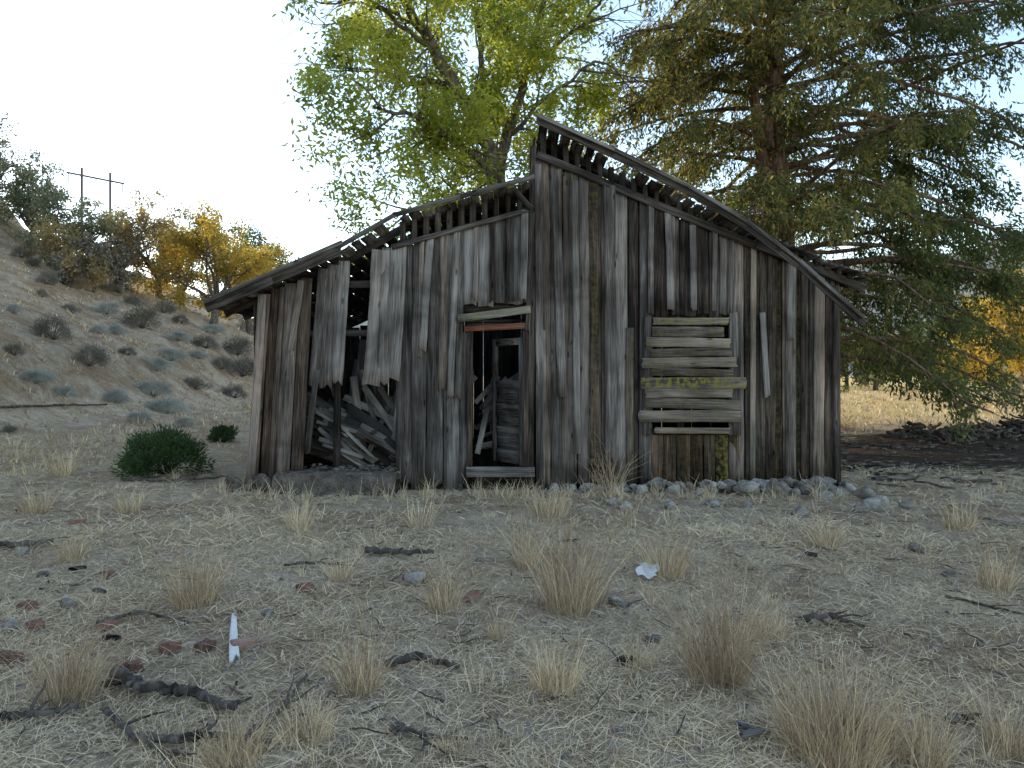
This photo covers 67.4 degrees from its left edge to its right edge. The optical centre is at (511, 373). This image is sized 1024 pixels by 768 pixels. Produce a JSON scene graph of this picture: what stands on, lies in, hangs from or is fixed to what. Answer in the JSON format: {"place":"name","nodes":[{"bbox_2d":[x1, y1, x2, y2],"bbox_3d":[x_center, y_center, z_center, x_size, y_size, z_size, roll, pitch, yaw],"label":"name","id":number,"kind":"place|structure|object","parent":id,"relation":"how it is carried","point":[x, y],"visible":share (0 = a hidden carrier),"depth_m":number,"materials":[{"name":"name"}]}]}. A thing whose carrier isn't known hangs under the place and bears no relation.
{"place":"outdoors","nodes":[
{"label":"outdoors","id":0,"kind":"place"},
{"bbox_2d":[0,200,1023,767],"bbox_3d":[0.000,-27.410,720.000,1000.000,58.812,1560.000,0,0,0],"label":"ground","id":1,"kind":"structure","parent":0,"point":[58,354],"depth_m":6.03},
{"bbox_2d":[0,425,17,433],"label":"sagebrush","id":2,"kind":"object","parent":1,"relation":"on","point":[10,429],"visible":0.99,"depth_m":19.52,"materials":[{"name":"grey plant"}]},
{"bbox_2d":[0,650,23,665],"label":"brick","id":3,"kind":"object","parent":1,"relation":"on","point":[8,654],"visible":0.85,"depth_m":4.24,"materials":[{"name":"brick"}]},
{"bbox_2d":[3,341,25,355],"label":"sagebrush","id":4,"kind":"object","parent":1,"relation":"on","point":[19,347],"visible":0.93,"depth_m":24.38,"materials":[{"name":"grey plant"}]},
{"bbox_2d":[5,303,25,312],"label":"sagebrush","id":5,"kind":"object","parent":1,"relation":"on","point":[11,306],"visible":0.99,"depth_m":28.92,"materials":[{"name":"grey plant"}]},
{"bbox_2d":[9,243,33,257],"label":"sagebrush","id":6,"kind":"object","parent":1,"relation":"on","point":[19,249],"visible":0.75,"depth_m":47.23,"materials":[{"name":"grey plant"}]},
{"bbox_2d":[0,110,46,219],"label":"oak tree","id":7,"kind":"object","parent":1,"relation":"on","point":[4,142],"visible":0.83,"depth_m":52.25,"materials":[{"name":"green plant"}]},
{"bbox_2d":[0,538,53,548],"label":"fallen branch","id":8,"kind":"object","parent":1,"relation":"on","point":[11,545],"visible":0.82,"depth_m":7.00,"materials":[{"name":"wood"}]},
{"bbox_2d":[15,599,39,611],"bbox_3d":[-3.241,1.556,5.134,0.132,0.062,0.095,3,6,25],"label":"brick","id":9,"kind":"object","parent":1,"relation":"on","point":[32,603],"visible":0.81,"depth_m":5.11,"materials":[{"name":"brick"}]},
{"bbox_2d":[24,256,41,265],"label":"sagebrush","id":10,"kind":"object","parent":1,"relation":"on","point":[32,261],"visible":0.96,"depth_m":46.17,"materials":[{"name":"grey plant"}]},
{"bbox_2d":[26,618,44,631],"bbox_3d":[-2.958,1.568,4.769,0.094,0.064,0.093,-10,11,-44],"label":"brick","id":11,"kind":"object","parent":1,"relation":"on","point":[32,624],"visible":0.88,"depth_m":4.75,"materials":[{"name":"brick"}]},
{"bbox_2d":[17,369,57,383],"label":"sagebrush","id":12,"kind":"object","parent":1,"relation":"on","point":[36,374],"visible":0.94,"depth_m":24.01,"materials":[{"name":"grey plant"}]},
{"bbox_2d":[0,677,79,720],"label":"fallen branch","id":13,"kind":"object","parent":1,"relation":"on","point":[31,712],"visible":0.98,"depth_m":3.59,"materials":[{"name":"wood"}]},
{"bbox_2d":[35,269,58,284],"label":"sagebrush","id":14,"kind":"object","parent":1,"relation":"on","point":[52,279],"visible":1,"depth_m":41.88,"materials":[{"name":"grey plant"}]},
{"bbox_2d":[0,154,103,248],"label":"oak tree","id":15,"kind":"object","parent":1,"relation":"on","point":[22,182],"visible":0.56,"depth_m":53.44,"materials":[{"name":"green plant"}]},
{"bbox_2d":[29,312,75,340],"bbox_3d":[-16.966,-1.760,28.312,1.523,1.129,1.628,0,0,-6],"label":"sagebrush","id":16,"kind":"object","parent":1,"relation":"on","point":[41,329],"visible":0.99,"depth_m":28.15,"materials":[{"name":"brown plant"}]},
{"bbox_2d":[0,403,106,407],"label":"fallen branch","id":17,"kind":"object","parent":1,"relation":"on","point":[18,406],"visible":0.95,"depth_m":23.26,"materials":[{"name":"wood"}]},
{"bbox_2d":[51,384,77,397],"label":"sagebrush","id":18,"kind":"object","parent":1,"relation":"on","point":[62,390],"visible":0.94,"depth_m":24.81,"materials":[{"name":"grey plant"}]},
{"bbox_2d":[5,174,133,261],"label":"oak tree","id":19,"kind":"object","parent":1,"relation":"on","point":[89,225],"visible":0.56,"depth_m":50.94,"materials":[{"name":"green plant"}]},
{"bbox_2d":[60,303,83,312],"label":"sagebrush","id":20,"kind":"object","parent":1,"relation":"on","point":[68,308],"visible":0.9,"depth_m":37.24,"materials":[{"name":"grey plant"}]},
{"bbox_2d":[68,519,86,524],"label":"brick","id":21,"kind":"object","parent":1,"relation":"on","point":[73,522],"visible":0.84,"depth_m":8.10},
{"bbox_2d":[71,341,110,366],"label":"sagebrush","id":22,"kind":"object","parent":1,"relation":"on","point":[99,355],"visible":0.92,"depth_m":28.00,"materials":[{"name":"grey plant"}]},
{"bbox_2d":[46,232,141,292],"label":"oak tree","id":23,"kind":"object","parent":1,"relation":"on","point":[117,273],"visible":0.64,"depth_m":46.34,"materials":[{"name":"green plant"}]},
{"bbox_2d":[89,323,109,333],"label":"sagebrush","id":24,"kind":"object","parent":1,"relation":"on","point":[100,327],"visible":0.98,"depth_m":33.68,"materials":[{"name":"grey plant"}]},
{"bbox_2d":[15,187,189,293],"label":"oak tree","id":25,"kind":"object","parent":1,"relation":"on","point":[125,233],"visible":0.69,"depth_m":50.19,"materials":[{"name":"green plant"}]},
{"bbox_2d":[91,301,120,314],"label":"sagebrush","id":26,"kind":"object","parent":1,"relation":"on","point":[110,307],"visible":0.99,"depth_m":41.28,"materials":[{"name":"grey plant"}]},
{"bbox_2d":[99,570,114,578],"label":"brick","id":27,"kind":"object","parent":1,"relation":"on","point":[110,572],"visible":0.68,"depth_m":6.03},
{"bbox_2d":[99,618,118,631],"bbox_3d":[-2.515,1.578,4.804,0.090,0.061,0.111,14,-7,2],"label":"brick","id":28,"kind":"object","parent":1,"relation":"on","point":[112,622],"visible":0.89,"depth_m":4.76,"materials":[{"name":"brick"}]},
{"bbox_2d":[101,679,121,687],"bbox_3d":[-2.066,1.601,3.960,0.098,0.045,0.041,0,0,14],"label":"wood shard","id":29,"kind":"object","parent":1,"relation":"on","point":[117,683],"visible":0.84,"depth_m":3.95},
{"bbox_2d":[102,634,121,640],"bbox_3d":[-2.378,1.571,4.558,0.112,0.044,0.036,0,0,-6],"label":"wood shard","id":30,"kind":"object","parent":1,"relation":"on","point":[110,636],"visible":0.91,"depth_m":4.55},
{"bbox_2d":[105,322,127,335],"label":"sagebrush","id":31,"kind":"object","parent":1,"relation":"on","point":[116,327],"visible":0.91,"depth_m":37.45,"materials":[{"name":"grey plant"}]},
{"bbox_2d":[102,387,131,403],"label":"sagebrush","id":32,"kind":"object","parent":1,"relation":"on","point":[115,393],"visible":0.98,"depth_m":26.76,"materials":[{"name":"grey plant"}]},
{"bbox_2d":[119,345,137,355],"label":"sagebrush","id":33,"kind":"object","parent":1,"relation":"on","point":[130,350],"visible":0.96,"depth_m":32.85,"materials":[{"name":"plant"}]},
{"bbox_2d":[124,659,144,673],"bbox_3d":[-2.054,1.599,4.173,0.091,0.063,0.088,-1,0,44],"label":"brick","id":34,"kind":"object","parent":1,"relation":"on","point":[133,664],"visible":0.82,"depth_m":4.16,"materials":[{"name":"brick"}]},
{"bbox_2d":[123,294,148,305],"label":"sagebrush","id":35,"kind":"object","parent":1,"relation":"on","point":[132,299],"visible":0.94,"depth_m":46.42,"materials":[{"name":"plant"}]},
{"bbox_2d":[124,410,152,422],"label":"sagebrush","id":36,"kind":"object","parent":1,"relation":"on","point":[136,414],"visible":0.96,"depth_m":24.28,"materials":[{"name":"grey plant"}]},
{"bbox_2d":[117,303,162,329],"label":"sagebrush","id":37,"kind":"object","parent":1,"relation":"on","point":[149,314],"visible":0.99,"depth_m":40.30,"materials":[{"name":"plant"}]},
{"bbox_2d":[96,610,185,623],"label":"fallen branch","id":38,"kind":"object","parent":1,"relation":"on","point":[135,612],"visible":0.94,"depth_m":4.90,"materials":[{"name":"wood"}]},
{"bbox_2d":[102,707,196,759],"bbox_3d":[-1.564,1.552,3.353,0.185,0.119,0.926,0,0,-42],"label":"fallen branch","id":39,"kind":"object","parent":1,"relation":"on","point":[117,719],"visible":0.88,"depth_m":3.34,"materials":[{"name":"wood"}]},
{"bbox_2d":[135,379,172,396],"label":"sagebrush","id":40,"kind":"object","parent":1,"relation":"on","point":[165,388],"visible":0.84,"depth_m":30.22,"materials":[{"name":"grey plant"}]},
{"bbox_2d":[147,356,173,370],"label":"sagebrush","id":41,"kind":"object","parent":1,"relation":"on","point":[161,362],"visible":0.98,"depth_m":33.92,"materials":[{"name":"grey plant"}]},
{"bbox_2d":[109,423,216,477],"bbox_3d":[-5.410,1.200,12.076,1.504,0.858,1.506,0,0,0],"label":"green shrub","id":42,"kind":"object","parent":1,"relation":"on","point":[142,458],"visible":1,"depth_m":11.83,"materials":[{"name":"green plant"}]},
{"bbox_2d":[92,203,235,297],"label":"oak tree","id":43,"kind":"object","parent":1,"relation":"on","point":[138,266],"visible":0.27,"depth_m":55.71,"materials":[{"name":"yellow plant"}]},
{"bbox_2d":[152,299,176,312],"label":"sagebrush","id":44,"kind":"object","parent":1,"relation":"on","point":[161,304],"visible":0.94,"depth_m":47.29,"materials":[{"name":"plant"}]},
{"bbox_2d":[145,397,191,413],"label":"sagebrush","id":45,"kind":"object","parent":1,"relation":"on","point":[165,403],"visible":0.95,"depth_m":28.63,"materials":[{"name":"grey plant"}]},
{"bbox_2d":[158,641,181,654],"bbox_3d":[-1.965,1.576,4.408,0.120,0.063,0.095,-4,-8,9],"label":"brick","id":46,"kind":"object","parent":1,"relation":"on","point":[172,647],"visible":0.96,"depth_m":4.37,"materials":[{"name":"brick"}]},
{"bbox_2d":[156,347,187,360],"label":"sagebrush","id":47,"kind":"object","parent":1,"relation":"on","point":[179,354],"visible":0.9,"depth_m":37.47,"materials":[{"name":"grey plant"}]},
{"bbox_2d":[134,223,210,306],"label":"oak tree","id":48,"kind":"object","parent":1,"relation":"on","point":[198,275],"visible":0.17,"depth_m":60.02,"materials":[{"name":"yellow plant"}]},
{"bbox_2d":[120,475,227,481],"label":"fallen branch","id":49,"kind":"object","parent":1,"relation":"on","point":[159,480],"visible":0.92,"depth_m":11.24,"materials":[{"name":"wood"}]},
{"bbox_2d":[164,331,192,341],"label":"sagebrush","id":50,"kind":"object","parent":1,"relation":"on","point":[180,335],"visible":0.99,"depth_m":41.38,"materials":[{"name":"grey plant"}]},
{"bbox_2d":[171,314,188,323],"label":"sagebrush","id":51,"kind":"object","parent":1,"relation":"on","point":[178,317],"visible":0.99,"depth_m":46.54,"materials":[{"name":"plant"}]},
{"bbox_2d":[109,664,251,710],"bbox_3d":[-1.662,1.547,3.745,1.050,0.138,0.210,0,0,27],"label":"fallen branch","id":52,"kind":"object","parent":1,"relation":"on","point":[129,679],"visible":0.98,"depth_m":3.81,"materials":[{"name":"grey wood"}]},
{"bbox_2d":[174,416,195,426],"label":"sagebrush","id":53,"kind":"object","parent":1,"relation":"on","point":[182,421],"visible":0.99,"depth_m":22.84,"materials":[{"name":"grey plant"}]},
{"bbox_2d":[183,376,214,389],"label":"sagebrush","id":54,"kind":"object","parent":1,"relation":"on","point":[196,384],"visible":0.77,"depth_m":36.39,"materials":[{"name":"grey plant"}]},
{"bbox_2d":[189,349,209,358],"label":"sagebrush","id":55,"kind":"object","parent":1,"relation":"on","point":[202,355],"visible":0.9,"depth_m":40.76,"materials":[{"name":"grey plant"}]},
{"bbox_2d":[135,713,271,743],"bbox_3d":[-1.288,1.494,3.242,0.616,0.147,0.206,0,0,23],"label":"fallen branch","id":56,"kind":"object","parent":1,"relation":"on","point":[172,738],"visible":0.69,"depth_m":3.23,"materials":[{"name":"wood"}]},
{"bbox_2d":[192,638,216,653],"bbox_3d":[-1.765,1.565,4.408,0.110,0.063,0.093,4,9,21],"label":"brick","id":57,"kind":"object","parent":1,"relation":"on","point":[206,647],"visible":0.95,"depth_m":4.38,"materials":[{"name":"brick"}]},
{"bbox_2d":[190,333,219,348],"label":"sagebrush","id":58,"kind":"object","parent":1,"relation":"on","point":[209,341],"visible":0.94,"depth_m":42.99,"materials":[{"name":"grey plant"}]},
{"bbox_2d":[198,323,226,333],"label":"sagebrush","id":59,"kind":"object","parent":1,"relation":"on","point":[217,329],"visible":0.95,"depth_m":47.51,"materials":[{"name":"grey plant"}]},
{"bbox_2d":[128,198,299,324],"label":"oak tree","id":60,"kind":"object","parent":1,"relation":"on","point":[209,232],"visible":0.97,"depth_m":50.22,"materials":[{"name":"yellow plant"}]},
{"bbox_2d":[205,424,239,441],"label":"green shrub","id":61,"kind":"object","parent":1,"relation":"on","point":[222,433],"visible":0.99,"depth_m":17.72,"materials":[{"name":"green plant"}]},
{"bbox_2d":[212,355,233,369],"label":"sagebrush","id":62,"kind":"object","parent":1,"relation":"on","point":[223,362],"visible":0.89,"depth_m":42.25,"materials":[{"name":"grey plant"}]},
{"bbox_2d":[182,232,284,335],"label":"oak tree","id":63,"kind":"object","parent":1,"relation":"on","point":[248,322],"visible":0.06,"depth_m":58.47,"materials":[{"name":"yellow plant"}]},
{"bbox_2d":[220,382,247,397],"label":"sagebrush","id":64,"kind":"object","parent":1,"relation":"on","point":[236,390],"visible":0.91,"depth_m":39.26,"materials":[{"name":"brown plant"}]},
{"bbox_2d":[229,613,239,662],"bbox_3d":[-1.647,1.550,4.549,0.056,0.044,0.788,0,0,-20],"label":"split wood stake","id":65,"kind":"object","parent":1,"relation":"on","point":[233,652],"visible":0.94,"depth_m":4.44,"materials":[{"name":"wood"}]},
{"bbox_2d":[220,334,252,355],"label":"sagebrush","id":66,"kind":"object","parent":1,"relation":"on","point":[236,346],"visible":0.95,"depth_m":44.95,"materials":[{"name":"grey plant"}]},
{"bbox_2d":[228,356,253,376],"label":"sagebrush","id":67,"kind":"object","parent":1,"relation":"on","point":[247,365],"visible":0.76,"depth_m":43.52,"materials":[{"name":"grey plant"}]},
{"bbox_2d":[235,317,253,332],"bbox_3d":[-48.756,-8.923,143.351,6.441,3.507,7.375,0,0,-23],"label":"sagebrush","id":68,"kind":"object","parent":1,"relation":"on","point":[241,327],"visible":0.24,"depth_m":142.64,"materials":[{"name":"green plant"}]},
{"bbox_2d":[230,637,259,651],"bbox_3d":[-1.531,1.557,4.408,0.171,0.060,0.090,2,2,-35],"label":"brick","id":69,"kind":"object","parent":1,"relation":"on","point":[245,643],"visible":0.72,"depth_m":4.38,"materials":[{"name":"brick"}]},
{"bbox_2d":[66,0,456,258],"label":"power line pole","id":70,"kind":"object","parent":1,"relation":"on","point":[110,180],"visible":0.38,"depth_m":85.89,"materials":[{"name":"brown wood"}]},
{"bbox_2d":[196,220,352,330],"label":"oak tree","id":71,"kind":"object","parent":1,"relation":"on","point":[259,239],"visible":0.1,"depth_m":69.50,"materials":[{"name":"yellow plant"}]},
{"bbox_2d":[245,674,318,734],"bbox_3d":[-0.999,1.486,3.586,0.242,0.149,0.733,0,0,0],"label":"fallen branch","id":72,"kind":"object","parent":1,"relation":"on","point":[295,691],"visible":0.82,"depth_m":3.44,"materials":[{"name":"wood"}]},
{"bbox_2d":[295,582,315,592],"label":"brick","id":73,"kind":"object","parent":1,"relation":"on","point":[306,586],"visible":0.94,"depth_m":5.47,"materials":[{"name":"brick"}]},
{"bbox_2d":[284,557,355,566],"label":"fallen branch","id":74,"kind":"object","parent":1,"relation":"on","point":[302,562],"visible":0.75,"depth_m":6.29,"materials":[{"name":"wood"}]},
{"bbox_2d":[364,546,433,555],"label":"fallen branch","id":75,"kind":"object","parent":1,"relation":"on","point":[385,550],"visible":0.97,"depth_m":6.70,"materials":[{"name":"wood"}]},
{"bbox_2d":[384,651,459,669],"bbox_3d":[-0.481,1.559,4.137,0.418,0.071,0.253,0,0,0],"label":"fallen branch","id":76,"kind":"object","parent":1,"relation":"on","point":[405,658],"visible":0.92,"depth_m":4.17,"materials":[{"name":"wood"}]},
{"bbox_2d":[397,717,486,758],"bbox_3d":[-0.258,1.539,3.348,0.327,0.039,0.363,0,0,41],"label":"fallen branch","id":77,"kind":"object","parent":1,"relation":"on","point":[406,729],"visible":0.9,"depth_m":3.27,"materials":[{"name":"wood"}]},
{"bbox_2d":[460,589,480,603],"bbox_3d":[-0.292,1.575,5.397,0.090,0.063,0.164,-13,-1,29],"label":"brick","id":78,"kind":"object","parent":1,"relation":"on","point":[472,594],"visible":0.84,"depth_m":5.36,"materials":[{"name":"brick"}]},
{"bbox_2d":[271,0,704,318],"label":"walnut tree","id":79,"kind":"object","parent":1,"relation":"on","point":[486,116],"visible":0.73,"depth_m":17.44,"materials":[{"name":"green plant"}]},
{"bbox_2d":[0,429,1023,767],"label":"dry grass","id":80,"kind":"structure","parent":1,"relation":"on","point":[832,753],"depth_m":4.47,"materials":[{"name":"plant"}]},
{"bbox_2d":[0,215,1023,475],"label":"hillside grass","id":81,"kind":"structure","parent":1,"relation":"on","point":[882,399],"depth_m":27.89,"materials":[{"name":"plant"}]},
{"bbox_2d":[0,428,1023,767],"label":"scattered stones","id":82,"kind":"object","parent":1,"relation":"on","point":[412,578],"visible":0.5,"depth_m":4.77,"materials":[{"name":"stone"}]},
{"bbox_2d":[0,476,1023,767],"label":"scattered twigs","id":83,"kind":"object","parent":1,"relation":"on","point":[482,642],"visible":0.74,"depth_m":4.63,"materials":[{"name":"wood"}]},
{"bbox_2d":[202,113,869,496],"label":"weathered wooden barn","id":84,"kind":"structure","parent":1,"relation":"on","point":[672,335],"depth_m":10.49,"materials":[{"name":"grey wood"}]},
{"bbox_2d":[492,337,522,465],"bbox_3d":[-0.056,0.389,10.906,0.042,1.769,0.803,0,0,-33],"label":"panel door","id":85,"kind":"structure","parent":84,"relation":"in","point":[507,396],"depth_m":10.90,"materials":[{"name":"grey wood"}]},
{"bbox_2d":[636,562,659,578],"bbox_3d":[1.060,1.534,5.994,0.177,0.101,0.130,0,0,23],"label":"crumpled paper","id":86,"kind":"object","parent":1,"relation":"on","point":[641,571],"visible":0.91,"depth_m":5.99,"materials":[{"name":"paper"}]},
{"bbox_2d":[645,634,659,642],"bbox_3d":[0.857,1.619,4.688,0.091,0.042,0.044,0,0,13],"label":"wood shard","id":87,"kind":"object","parent":1,"relation":"on","point":[652,637],"visible":0.95,"depth_m":4.68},
{"bbox_2d":[549,476,930,552],"bbox_3d":[2.979,1.524,9.570,4.826,0.297,3.321,0,0,43],"label":"foundation rock row","id":88,"kind":"object","parent":1,"relation":"on","point":[871,500],"visible":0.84,"depth_m":10.07,"materials":[{"name":"grey stone"}]},
{"bbox_2d":[736,720,762,729],"bbox_3d":[1.056,1.573,3.418,0.111,0.046,0.051,0,0,0],"label":"wood shard","id":89,"kind":"object","parent":1,"relation":"on","point":[742,724],"visible":0.71,"depth_m":3.40,"materials":[{"name":"wood"}]},
{"bbox_2d":[739,728,769,739],"bbox_3d":[1.046,1.563,3.338,0.175,0.032,0.032,0,0,-26],"label":"wood shard","id":90,"kind":"object","parent":1,"relation":"on","point":[744,734],"visible":0.94,"depth_m":3.33,"materials":[{"name":"wood"}]},
{"bbox_2d":[560,0,1023,444],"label":"cedar tree","id":91,"kind":"object","parent":1,"relation":"on","point":[773,196],"visible":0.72,"depth_m":18.52,"materials":[{"name":"green plant"}]},
{"bbox_2d":[802,610,871,627],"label":"fallen branch","id":92,"kind":"object","parent":1,"relation":"on","point":[815,615],"visible":0.96,"depth_m":4.91,"materials":[{"name":"wood"}]},
{"bbox_2d":[840,341,863,388],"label":"oak tree","id":93,"kind":"object","parent":1,"relation":"on","point":[845,375],"visible":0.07,"depth_m":79.89,"materials":[{"name":"green plant"}]},
{"bbox_2d":[841,464,883,469],"bbox_3d":[5.930,1.591,13.010,1.341,0.077,0.203,0,0,-34],"label":"fallen board","id":94,"kind":"object","parent":1,"relation":"on","point":[869,466],"visible":0.77,"depth_m":13.06,"materials":[{"name":"grey wood"}]},
{"bbox_2d":[840,327,926,389],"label":"oak tree","id":95,"kind":"object","parent":1,"relation":"on","point":[875,384],"visible":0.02,"depth_m":69.44,"materials":[{"name":"yellow plant"}]},
{"bbox_2d":[841,414,1023,492],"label":"dead wood heap","id":96,"kind":"object","parent":1,"relation":"on","point":[980,432],"visible":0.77,"depth_m":16.99,"materials":[{"name":"wood"}]},
{"bbox_2d":[875,310,1004,391],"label":"oak tree","id":97,"kind":"object","parent":1,"relation":"on","point":[927,337],"visible":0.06,"depth_m":63.57,"materials":[{"name":"green plant"}]},
{"bbox_2d":[944,712,960,723],"bbox_3d":[2.009,1.568,3.500,0.086,0.048,0.043,0,0,-18],"label":"wood shard","id":98,"kind":"object","parent":1,"relation":"on","point":[957,718],"visible":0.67,"depth_m":3.49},
{"bbox_2d":[961,712,981,721],"bbox_3d":[2.112,1.572,3.523,0.087,0.049,0.032,0,0,0],"label":"wood shard","id":99,"kind":"object","parent":1,"relation":"on","point":[969,716],"visible":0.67,"depth_m":3.51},
{"bbox_2d":[938,343,1018,390],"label":"oak tree","id":100,"kind":"object","parent":1,"relation":"on","point":[997,368],"visible":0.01,"depth_m":68.52,"materials":[{"name":"orange plant"}]},
{"bbox_2d":[936,262,1023,407],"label":"oak tree","id":101,"kind":"object","parent":1,"relation":"on","point":[1002,322],"visible":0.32,"depth_m":35.84,"materials":[{"name":"yellow plant"}]},
{"bbox_2d":[945,594,1023,614],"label":"fallen branch","id":102,"kind":"object","parent":1,"relation":"on","point":[993,607],"visible":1,"depth_m":5.05,"materials":[{"name":"wood"}]},
{"bbox_2d":[993,294,1023,388],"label":"oak tree","id":103,"kind":"object","parent":1,"relation":"on","point":[1004,370],"visible":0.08,"depth_m":48.22,"materials":[{"name":"yellow plant"}]},
{"bbox_2d":[993,520,1023,525],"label":"fallen board","id":104,"kind":"object","parent":1,"relation":"on","point":[1005,522],"visible":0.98,"depth_m":8.08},
{"bbox_2d":[0,0,1023,317],"label":"sky","id":105,"kind":"structure","parent":0,"point":[86,82],"materials":[{"name":"white"}]},
{"bbox_2d":[238,235,1023,375],"bbox_3d":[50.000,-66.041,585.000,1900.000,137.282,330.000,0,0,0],"label":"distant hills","id":106,"kind":"structure","parent":0,"point":[849,368],"depth_m":563.02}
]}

